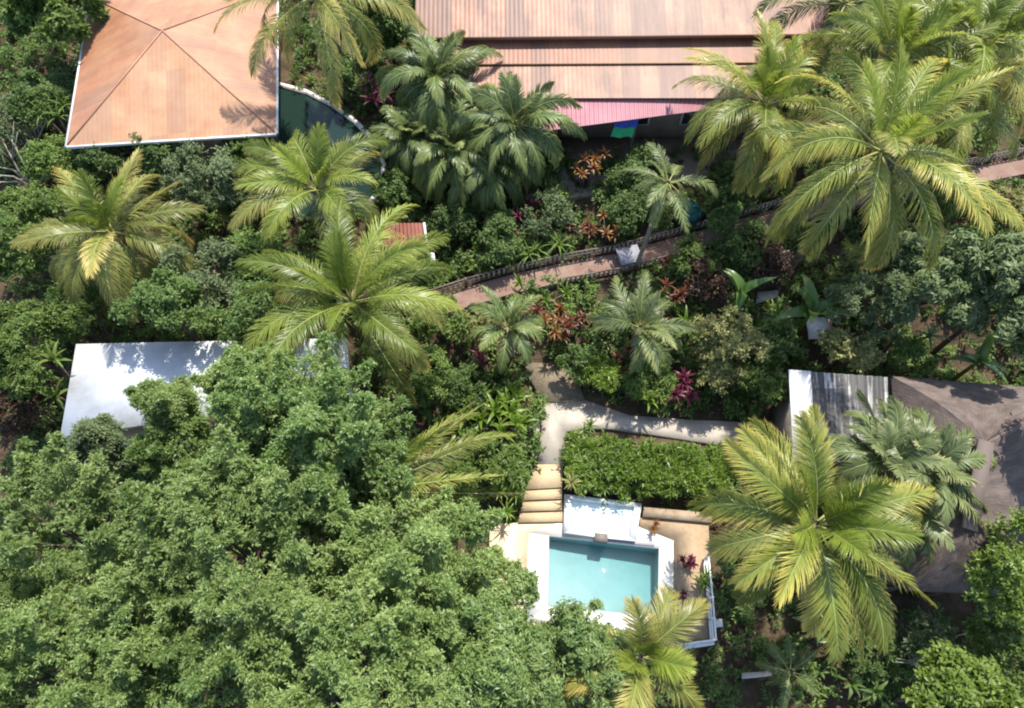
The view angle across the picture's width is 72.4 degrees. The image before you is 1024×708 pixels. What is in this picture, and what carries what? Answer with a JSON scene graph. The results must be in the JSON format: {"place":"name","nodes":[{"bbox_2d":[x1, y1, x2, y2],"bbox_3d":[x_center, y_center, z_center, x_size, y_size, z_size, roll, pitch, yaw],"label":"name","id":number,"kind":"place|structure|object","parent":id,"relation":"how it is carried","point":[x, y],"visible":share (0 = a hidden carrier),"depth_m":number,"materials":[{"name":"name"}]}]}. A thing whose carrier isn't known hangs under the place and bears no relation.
{"place":"outdoors","nodes":[
{"label":"outdoors","id":0,"kind":"place"},
{"bbox_2d":[240,87,380,214],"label":"pond water","id":1,"kind":"structure","parent":0,"point":[302,112],"depth_m":35.95,"materials":[{"name":"liquid"}]},
{"bbox_2d":[0,0,1023,707],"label":"ground","id":2,"kind":"structure","parent":0,"point":[956,606],"depth_m":32.62,"materials":[{"name":"soil"}]},
{"bbox_2d":[0,375,61,443],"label":"shrub","id":3,"kind":"object","parent":2,"relation":"on","point":[25,414],"visible":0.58,"depth_m":28.34,"materials":[{"name":"red plant"}]},
{"bbox_2d":[0,180,70,282],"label":"broadleaf tree","id":4,"kind":"object","parent":2,"relation":"on","point":[43,199],"visible":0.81,"depth_m":29.50,"materials":[{"name":"green plant"}]},
{"bbox_2d":[5,67,72,134],"bbox_3d":[-23.183,-12.030,34.548,2.809,3.531,3.276,16,65,8],"label":"shrub","id":5,"kind":"object","parent":2,"relation":"on","point":[23,96],"visible":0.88,"depth_m":33.55,"materials":[{"name":"green plant"}]},
{"bbox_2d":[0,296,79,402],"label":"broadleaf tree","id":6,"kind":"object","parent":2,"relation":"on","point":[14,336],"visible":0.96,"depth_m":27.27,"materials":[{"name":"green plant"}]},
{"bbox_2d":[0,499,91,665],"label":"broadleaf tree","id":7,"kind":"object","parent":2,"relation":"on","point":[51,537],"visible":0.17,"depth_m":23.39,"materials":[{"name":"green plant"}]},
{"bbox_2d":[16,132,83,187],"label":"shrub","id":8,"kind":"object","parent":2,"relation":"on","point":[36,157],"visible":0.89,"depth_m":32.51,"materials":[{"name":"green plant"}]},
{"bbox_2d":[0,0,110,45],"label":"broadleaf tree","id":9,"kind":"object","parent":2,"relation":"on","point":[57,20],"visible":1,"depth_m":33.35,"materials":[{"name":"green plant"}]},
{"bbox_2d":[31,277,112,348],"bbox_3d":[-18.583,-1.281,30.521,3.191,4.877,3.551,0,64,0],"label":"shrub","id":10,"kind":"object","parent":2,"relation":"on","point":[91,291],"visible":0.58,"depth_m":29.07,"materials":[{"name":"green plant"}]},
{"bbox_2d":[0,430,164,634],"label":"broadleaf tree","id":11,"kind":"object","parent":2,"relation":"on","point":[33,474],"visible":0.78,"depth_m":20.90,"materials":[{"name":"green plant"}]},
{"bbox_2d":[0,561,185,707],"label":"broadleaf tree","id":12,"kind":"object","parent":2,"relation":"on","point":[26,630],"visible":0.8,"depth_m":18.93,"materials":[{"name":"green plant"}]},
{"bbox_2d":[61,141,142,184],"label":"shrub","id":13,"kind":"object","parent":2,"relation":"on","point":[94,158],"visible":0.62,"depth_m":32.15,"materials":[{"name":"green plant"}]},
{"bbox_2d":[7,148,205,322],"bbox_3d":[-16.384,-4.616,29.680,7.141,7.219,6.518,37,70,16],"label":"coconut palm","id":14,"kind":"object","parent":2,"relation":"on","point":[91,251],"visible":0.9,"depth_m":28.09,"materials":[{"name":"green plant"}]},
{"bbox_2d":[7,507,207,704],"bbox_3d":[-12.331,9.360,24.708,6.301,8.873,5.925,16,65,8],"label":"broadleaf tree","id":15,"kind":"object","parent":2,"relation":"on","point":[142,610],"visible":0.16,"depth_m":21.98,"materials":[{"name":"green plant"}]},
{"bbox_2d":[66,412,156,478],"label":"broadleaf tree","id":16,"kind":"object","parent":2,"relation":"on","point":[102,432],"visible":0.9,"depth_m":25.68,"materials":[{"name":"green plant"}]},
{"bbox_2d":[122,373,205,435],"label":"broadleaf tree","id":17,"kind":"object","parent":2,"relation":"on","point":[156,402],"visible":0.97,"depth_m":25.50,"materials":[{"name":"green plant"}]},
{"bbox_2d":[107,264,227,340],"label":"broadleaf tree","id":18,"kind":"object","parent":2,"relation":"on","point":[153,300],"visible":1,"depth_m":26.84,"materials":[{"name":"green plant"}]},
{"bbox_2d":[65,0,278,176],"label":"hip roof house","id":19,"kind":"structure","parent":2,"relation":"on","point":[174,72],"depth_m":32.48,"materials":[{"name":"metal"}]},
{"bbox_2d":[122,400,228,480],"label":"broadleaf tree","id":20,"kind":"object","parent":2,"relation":"on","point":[158,451],"visible":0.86,"depth_m":26.04,"materials":[{"name":"green plant"}]},
{"bbox_2d":[88,581,310,707],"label":"broadleaf tree","id":21,"kind":"object","parent":2,"relation":"on","point":[168,675],"visible":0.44,"depth_m":19.90,"materials":[{"name":"green plant"}]},
{"bbox_2d":[155,236,252,314],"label":"broadleaf tree","id":22,"kind":"object","parent":2,"relation":"on","point":[222,284],"visible":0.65,"depth_m":28.78,"materials":[{"name":"green plant"}]},
{"bbox_2d":[156,138,256,218],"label":"broadleaf tree","id":23,"kind":"object","parent":2,"relation":"on","point":[219,173],"visible":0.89,"depth_m":30.55,"materials":[{"name":"green plant"}]},
{"bbox_2d":[61,339,355,451],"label":"white roof house","id":24,"kind":"structure","parent":2,"relation":"on","point":[103,375],"depth_m":28.40,"materials":[{"name":"paint"}]},
{"bbox_2d":[67,422,362,698],"bbox_3d":[-8.137,7.663,23.529,6.707,12.404,7.080,11,64,5],"label":"broadleaf tree","id":25,"kind":"object","parent":2,"relation":"on","point":[191,518],"visible":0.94,"depth_m":19.42,"materials":[{"name":"green plant"}]},
{"bbox_2d":[188,334,298,415],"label":"broadleaf tree","id":26,"kind":"object","parent":2,"relation":"on","point":[210,379],"visible":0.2,"depth_m":24.40,"materials":[{"name":"green plant"}]},
{"bbox_2d":[223,226,290,284],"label":"shrub","id":27,"kind":"object","parent":2,"relation":"on","point":[248,242],"visible":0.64,"depth_m":29.53,"materials":[{"name":"green plant"}]},
{"bbox_2d":[215,277,302,345],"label":"broadleaf tree","id":28,"kind":"object","parent":2,"relation":"on","point":[243,310],"visible":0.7,"depth_m":27.25,"materials":[{"name":"green plant"}]},
{"bbox_2d":[182,331,383,529],"bbox_3d":[-7.224,4.052,25.357,6.428,11.850,6.218,0,64,0],"label":"broadleaf tree","id":29,"kind":"object","parent":2,"relation":"on","point":[233,402],"visible":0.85,"depth_m":21.57,"materials":[{"name":"green plant"}]},
{"bbox_2d":[227,121,389,265],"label":"coconut palm","id":30,"kind":"object","parent":2,"relation":"on","point":[292,165],"visible":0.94,"depth_m":28.87,"materials":[{"name":"green plant"}]},
{"bbox_2d":[228,458,402,602],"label":"broadleaf tree","id":31,"kind":"object","parent":2,"relation":"on","point":[351,478],"visible":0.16,"depth_m":23.78,"materials":[{"name":"green plant"}]},
{"bbox_2d":[213,0,428,110],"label":"coconut palm","id":32,"kind":"object","parent":2,"relation":"on","point":[318,6],"visible":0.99,"depth_m":30.17,"materials":[{"name":"green plant"}]},
{"bbox_2d":[201,549,458,707],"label":"broadleaf tree","id":33,"kind":"object","parent":2,"relation":"on","point":[315,610],"visible":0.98,"depth_m":18.91,"materials":[{"name":"green plant"}]},
{"bbox_2d":[256,384,415,538],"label":"broadleaf tree","id":34,"kind":"object","parent":2,"relation":"on","point":[384,450],"visible":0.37,"depth_m":22.95,"materials":[{"name":"green plant"}]},
{"bbox_2d":[233,194,464,405],"bbox_3d":[-5.908,-0.943,27.965,8.414,9.764,8.399,0,64,0],"label":"coconut palm","id":35,"kind":"object","parent":2,"relation":"on","point":[373,327],"visible":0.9,"depth_m":25.36,"materials":[{"name":"green plant"}]},
{"bbox_2d":[344,0,415,65],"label":"broadleaf tree","id":36,"kind":"object","parent":2,"relation":"on","point":[391,29],"visible":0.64,"depth_m":33.36,"materials":[{"name":"green plant"}]},
{"bbox_2d":[368,160,425,216],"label":"shrub","id":37,"kind":"object","parent":2,"relation":"on","point":[379,190],"visible":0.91,"depth_m":32.39,"materials":[{"name":"green plant"}]},
{"bbox_2d":[368,98,455,183],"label":"feather palm","id":38,"kind":"object","parent":2,"relation":"on","point":[395,133],"visible":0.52,"depth_m":31.87,"materials":[{"name":"green plant"}]},
{"bbox_2d":[323,476,507,662],"bbox_3d":[-3.471,7.896,24.446,5.487,10.544,6.124,24,66,11],"label":"broadleaf tree","id":39,"kind":"object","parent":2,"relation":"on","point":[429,541],"visible":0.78,"depth_m":21.42,"materials":[{"name":"green plant"}]},
{"bbox_2d":[394,341,459,410],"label":"shrub","id":40,"kind":"object","parent":2,"relation":"on","point":[419,379],"visible":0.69,"depth_m":29.48,"materials":[{"name":"green plant"}]},
{"bbox_2d":[375,21,503,143],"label":"feather palm","id":41,"kind":"object","parent":2,"relation":"on","point":[432,69],"visible":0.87,"depth_m":31.53,"materials":[{"name":"green plant"}]},
{"bbox_2d":[368,400,526,524],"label":"coconut palm","id":42,"kind":"object","parent":2,"relation":"on","point":[416,446],"visible":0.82,"depth_m":23.90,"materials":[{"name":"green plant"}]},
{"bbox_2d":[421,195,478,250],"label":"shrub","id":43,"kind":"object","parent":2,"relation":"on","point":[447,220],"visible":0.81,"depth_m":32.01,"materials":[{"name":"green plant"}]},
{"bbox_2d":[402,95,508,206],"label":"feather palm","id":44,"kind":"object","parent":2,"relation":"on","point":[455,151],"visible":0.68,"depth_m":31.44,"materials":[{"name":"green plant"}]},
{"bbox_2d":[439,359,490,411],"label":"shrub","id":45,"kind":"object","parent":2,"relation":"on","point":[460,378],"visible":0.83,"depth_m":29.62,"materials":[{"name":"green plant"}]},
{"bbox_2d":[437,422,510,494],"bbox_3d":[-1.536,4.382,29.663,3.206,2.644,3.252,0,64,0],"label":"shrub","id":46,"kind":"object","parent":2,"relation":"on","point":[491,465],"visible":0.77,"depth_m":28.85,"materials":[{"name":"green plant"}]},
{"bbox_2d":[388,562,579,707],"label":"broadleaf tree","id":47,"kind":"object","parent":2,"relation":"on","point":[488,662],"visible":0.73,"depth_m":21.20,"materials":[{"name":"green plant"}]},
{"bbox_2d":[443,118,541,212],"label":"feather palm","id":48,"kind":"object","parent":2,"relation":"on","point":[488,199],"visible":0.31,"depth_m":31.88,"materials":[{"name":"green plant"}]},
{"bbox_2d":[474,208,526,271],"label":"shrub","id":49,"kind":"object","parent":2,"relation":"on","point":[500,222],"visible":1,"depth_m":31.69,"materials":[{"name":"green plant"}]},
{"bbox_2d":[464,285,545,373],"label":"feather palm","id":50,"kind":"object","parent":2,"relation":"on","point":[507,350],"visible":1,"depth_m":29.49,"materials":[{"name":"green plant"}]},
{"bbox_2d":[0,0,1023,707],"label":"undergrowth","id":51,"kind":"object","parent":2,"relation":"on","point":[812,668],"visible":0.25,"depth_m":32.17,"materials":[{"name":"green plant"}]},
{"bbox_2d":[0,0,1023,707],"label":"fern undergrowth","id":52,"kind":"object","parent":2,"relation":"on","point":[590,292],"visible":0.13,"depth_m":32.30,"materials":[{"name":"green plant"}]},
{"bbox_2d":[0,0,1023,707],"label":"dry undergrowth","id":53,"kind":"object","parent":2,"relation":"on","point":[812,262],"visible":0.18,"depth_m":32.73,"materials":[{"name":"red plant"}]},
{"bbox_2d":[450,71,586,190],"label":"feather palm","id":54,"kind":"object","parent":2,"relation":"on","point":[532,108],"visible":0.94,"depth_m":30.78,"materials":[{"name":"green plant"}]},
{"bbox_2d":[489,522,557,610],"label":"pool deck","id":55,"kind":"structure","parent":2,"relation":"on","point":[512,539],"depth_m":29.58,"materials":[{"name":"stone"}]},
{"bbox_2d":[525,533,548,618],"bbox_3d":[1.068,9.553,29.598,0.935,1.619,3.546,3,64,2],"label":"pool coping","id":56,"kind":"object","parent":55,"relation":"on","point":[538,553],"visible":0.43,"depth_m":29.09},
{"bbox_2d":[517,186,577,238],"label":"shrub","id":57,"kind":"object","parent":2,"relation":"on","point":[557,199],"visible":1,"depth_m":32.06,"materials":[{"name":"green plant"}]},
{"bbox_2d":[524,362,584,404],"bbox_3d":[1.993,1.465,32.463,2.011,0.760,2.633,-21,66,-10],"label":"gravel patch","id":58,"kind":"object","parent":2,"relation":"on","point":[552,382],"visible":0.77,"depth_m":32.09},
{"bbox_2d":[503,596,642,707],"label":"broadleaf tree","id":59,"kind":"object","parent":2,"relation":"on","point":[580,634],"visible":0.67,"depth_m":22.01,"materials":[{"name":"green plant"}]},
{"bbox_2d":[548,536,658,614],"bbox_3d":[3.713,9.469,29.483,4.636,1.300,2.798,6,64,3],"label":"pool basin","id":60,"kind":"object","parent":2,"relation":"in","point":[610,575],"visible":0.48,"depth_m":29.70,"materials":[{"name":"liquid"}]},
{"bbox_2d":[563,494,653,546],"bbox_3d":[4.102,7.133,29.760,3.945,0.450,1.829,6,64,3],"label":"spa basin","id":61,"kind":"object","parent":2,"relation":"on","point":[618,522],"visible":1,"depth_m":29.85,"materials":[{"name":"white paint"}]},
{"bbox_2d":[415,0,828,171],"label":"long house","id":62,"kind":"structure","parent":2,"relation":"on","point":[607,64],"depth_m":32.74,"materials":[{"name":"metal"}]},
{"bbox_2d":[598,188,650,235],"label":"shrub","id":63,"kind":"object","parent":2,"relation":"on","point":[638,207],"visible":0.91,"depth_m":32.19,"materials":[{"name":"green plant"}]},
{"bbox_2d":[564,581,711,707],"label":"coconut palm","id":64,"kind":"object","parent":2,"relation":"on","point":[655,628],"visible":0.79,"depth_m":22.31,"materials":[{"name":"green plant"}]},
{"bbox_2d":[603,138,672,205],"bbox_3d":[6.222,-8.377,33.405,3.485,2.654,3.006,-40,70,-17],"label":"shrub","id":65,"kind":"object","parent":2,"relation":"on","point":[634,155],"visible":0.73,"depth_m":32.91,"materials":[{"name":"green plant"}]},
{"bbox_2d":[584,271,699,374],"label":"feather palm","id":66,"kind":"object","parent":2,"relation":"on","point":[638,310],"visible":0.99,"depth_m":29.22,"materials":[{"name":"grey plant"}]},
{"bbox_2d":[618,358,678,406],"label":"shrub","id":67,"kind":"object","parent":2,"relation":"on","point":[636,381],"visible":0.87,"depth_m":30.39,"materials":[{"name":"green plant"}]},
{"bbox_2d":[561,429,741,501],"bbox_3d":[5.905,4.770,29.887,7.753,1.713,3.245,0,64,0],"label":"hedge","id":68,"kind":"object","parent":2,"relation":"on","point":[692,469],"visible":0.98,"depth_m":29.64,"materials":[{"name":"green plant"}]},
{"bbox_2d":[614,141,717,274],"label":"feather palm","id":69,"kind":"object","parent":2,"relation":"on","point":[660,200],"visible":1,"depth_m":29.20,"materials":[{"name":"green plant"}]},
{"bbox_2d":[638,518,711,644],"bbox_3d":[6.912,9.642,29.476,2.930,1.560,5.137,0,64,0],"label":"planting bed","id":70,"kind":"object","parent":2,"relation":"on","point":[689,537],"visible":0.35,"depth_m":29.25,"materials":[{"name":"soil"}]},
{"bbox_2d":[673,246,731,304],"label":"shrub","id":71,"kind":"object","parent":2,"relation":"on","point":[718,282],"visible":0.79,"depth_m":31.27,"materials":[{"name":"red plant"}]},
{"bbox_2d":[692,341,748,396],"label":"shrub","id":72,"kind":"object","parent":2,"relation":"on","point":[715,378],"visible":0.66,"depth_m":29.68,"materials":[{"name":"green plant"}]},
{"bbox_2d":[700,186,743,235],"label":"shrub","id":73,"kind":"object","parent":2,"relation":"on","point":[732,208],"visible":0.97,"depth_m":32.23,"materials":[{"name":"green plant"}]},
{"bbox_2d":[424,148,1023,295],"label":"path fence","id":74,"kind":"object","parent":2,"relation":"on","point":[656,237],"visible":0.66,"depth_m":33.10,"materials":[{"name":"brown wood"}]},
{"bbox_2d":[689,304,773,374],"bbox_3d":[9.307,-0.281,30.611,3.053,4.547,3.092,-15,65,-7],"label":"shrub","id":75,"kind":"object","parent":2,"relation":"on","point":[739,344],"visible":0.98,"depth_m":29.28,"materials":[{"name":"green plant"}]},
{"bbox_2d":[716,217,772,272],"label":"shrub","id":76,"kind":"object","parent":2,"relation":"on","point":[741,238],"visible":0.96,"depth_m":31.51,"materials":[{"name":"green plant"}]},
{"bbox_2d":[725,349,789,405],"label":"shrub","id":77,"kind":"object","parent":2,"relation":"on","point":[778,381],"visible":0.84,"depth_m":29.60,"materials":[{"name":"green plant"}]},
{"bbox_2d":[672,9,859,197],"bbox_3d":[10.543,-9.628,30.850,7.959,8.499,7.560,-24,66,-11],"label":"coconut palm","id":78,"kind":"object","parent":2,"relation":"on","point":[769,74],"visible":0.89,"depth_m":28.75,"materials":[{"name":"green plant"}]},
{"bbox_2d":[740,235,797,288],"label":"shrub","id":79,"kind":"object","parent":2,"relation":"on","point":[781,261],"visible":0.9,"depth_m":31.44,"materials":[{"name":"red plant"}]},
{"bbox_2d":[757,318,808,364],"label":"shrub","id":80,"kind":"object","parent":2,"relation":"on","point":[781,343],"visible":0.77,"depth_m":30.14,"materials":[{"name":"green plant"}]},
{"bbox_2d":[754,634,818,707],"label":"feather palm","id":81,"kind":"object","parent":2,"relation":"on","point":[774,648],"visible":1,"depth_m":26.12,"materials":[{"name":"green plant"}]},
{"bbox_2d":[687,402,938,666],"bbox_3d":[9.534,6.553,24.878,7.442,11.518,7.326,30,68,14],"label":"coconut palm","id":82,"kind":"object","parent":2,"relation":"on","point":[857,513],"visible":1,"depth_m":21.13,"materials":[{"name":"green plant"}]},
{"bbox_2d":[771,274,857,336],"bbox_3d":[13.104,-1.306,30.921,2.949,3.754,2.927,34,69,15],"label":"banana plant","id":83,"kind":"object","parent":2,"relation":"on","point":[812,308],"visible":0.88,"depth_m":29.88,"materials":[{"name":"green plant"}]},
{"bbox_2d":[769,370,888,474],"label":"zinc roof shed","id":84,"kind":"structure","parent":2,"relation":"on","point":[833,396],"depth_m":28.54,"materials":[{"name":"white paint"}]},
{"bbox_2d":[752,0,930,111],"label":"coconut palm","id":85,"kind":"object","parent":2,"relation":"on","point":[843,4],"visible":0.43,"depth_m":30.03,"materials":[{"name":"green plant"}]},
{"bbox_2d":[815,326,886,374],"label":"shrub","id":86,"kind":"object","parent":2,"relation":"on","point":[844,345],"visible":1,"depth_m":29.69,"materials":[{"name":"green plant"}]},
{"bbox_2d":[822,239,919,338],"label":"broadleaf tree","id":87,"kind":"object","parent":2,"relation":"on","point":[898,291],"visible":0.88,"depth_m":28.41,"materials":[{"name":"green plant"}]},
{"bbox_2d":[838,624,918,683],"bbox_3d":[14.039,11.706,27.470,2.828,2.683,2.252,0,64,0],"label":"shrub","id":88,"kind":"object","parent":2,"relation":"on","point":[893,653],"visible":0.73,"depth_m":26.59,"materials":[{"name":"green plant"}]},
{"bbox_2d":[748,35,1023,275],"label":"coconut palm","id":89,"kind":"object","parent":2,"relation":"on","point":[903,120],"visible":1,"depth_m":24.33,"materials":[{"name":"green plant"}]},
{"bbox_2d":[816,389,958,517],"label":"feather palm","id":90,"kind":"object","parent":2,"relation":"on","point":[888,433],"visible":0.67,"depth_m":24.55,"materials":[{"name":"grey plant"}]},
{"bbox_2d":[781,0,1016,181],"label":"coconut palm","id":91,"kind":"object","parent":2,"relation":"on","point":[934,22],"visible":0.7,"depth_m":27.78,"materials":[{"name":"green plant"}]},
{"bbox_2d":[856,459,961,568],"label":"feather palm","id":92,"kind":"object","parent":2,"relation":"on","point":[931,528],"visible":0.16,"depth_m":24.56,"materials":[{"name":"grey plant"}]},
{"bbox_2d":[884,335,941,377],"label":"shrub","id":93,"kind":"object","parent":2,"relation":"on","point":[913,348],"visible":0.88,"depth_m":29.63,"materials":[{"name":"green plant"}]},
{"bbox_2d":[862,400,997,531],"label":"feather palm","id":94,"kind":"object","parent":2,"relation":"on","point":[954,447],"visible":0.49,"depth_m":24.46,"materials":[{"name":"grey plant"}]},
{"bbox_2d":[898,610,968,667],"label":"shrub","id":95,"kind":"object","parent":2,"relation":"on","point":[913,646],"visible":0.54,"depth_m":26.02,"materials":[{"name":"green plant"}]},
{"bbox_2d":[852,15,1023,186],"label":"coconut palm","id":96,"kind":"object","parent":2,"relation":"on","point":[958,143],"visible":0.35,"depth_m":28.00,"materials":[{"name":"green plant"}]},
{"bbox_2d":[860,0,1023,158],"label":"coconut palm","id":97,"kind":"object","parent":2,"relation":"on","point":[1000,9],"visible":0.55,"depth_m":28.19,"materials":[{"name":"green plant"}]},
{"bbox_2d":[869,376,1023,598],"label":"thatched house","id":98,"kind":"structure","parent":2,"relation":"on","point":[992,415],"depth_m":25.42,"materials":[{"name":"brown plant"}]},
{"bbox_2d":[877,223,1017,337],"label":"broadleaf tree","id":99,"kind":"object","parent":2,"relation":"on","point":[968,313],"visible":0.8,"depth_m":27.03,"materials":[{"name":"plant"}]},
{"bbox_2d":[882,636,1023,707],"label":"broadleaf tree","id":100,"kind":"object","parent":2,"relation":"on","point":[965,680],"visible":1,"depth_m":22.73,"materials":[{"name":"green plant"}]},
{"bbox_2d":[912,505,1023,626],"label":"broadleaf tree","id":101,"kind":"object","parent":2,"relation":"on","point":[1001,578],"visible":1,"depth_m":23.24,"materials":[{"name":"green plant"}]},
{"bbox_2d":[929,229,1023,357],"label":"broadleaf tree","id":102,"kind":"object","parent":2,"relation":"on","point":[1005,252],"visible":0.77,"depth_m":25.87,"materials":[{"name":"plant"}]},
{"bbox_2d":[955,614,1023,696],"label":"shrub","id":103,"kind":"object","parent":2,"relation":"on","point":[1002,655],"visible":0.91,"depth_m":24.47,"materials":[{"name":"green plant"}]},
{"bbox_2d":[533,137,758,202],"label":"patio","id":104,"kind":"structure","parent":0,"point":[578,145],"depth_m":35.30,"materials":[{"name":"stone"}]},
{"bbox_2d":[538,400,771,463],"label":"garden path","id":105,"kind":"structure","parent":0,"point":[560,421],"depth_m":31.31,"materials":[{"name":"concrete"}]},
{"bbox_2d":[427,157,1023,317],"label":"brick path","id":106,"kind":"structure","parent":0,"point":[502,287],"depth_m":33.17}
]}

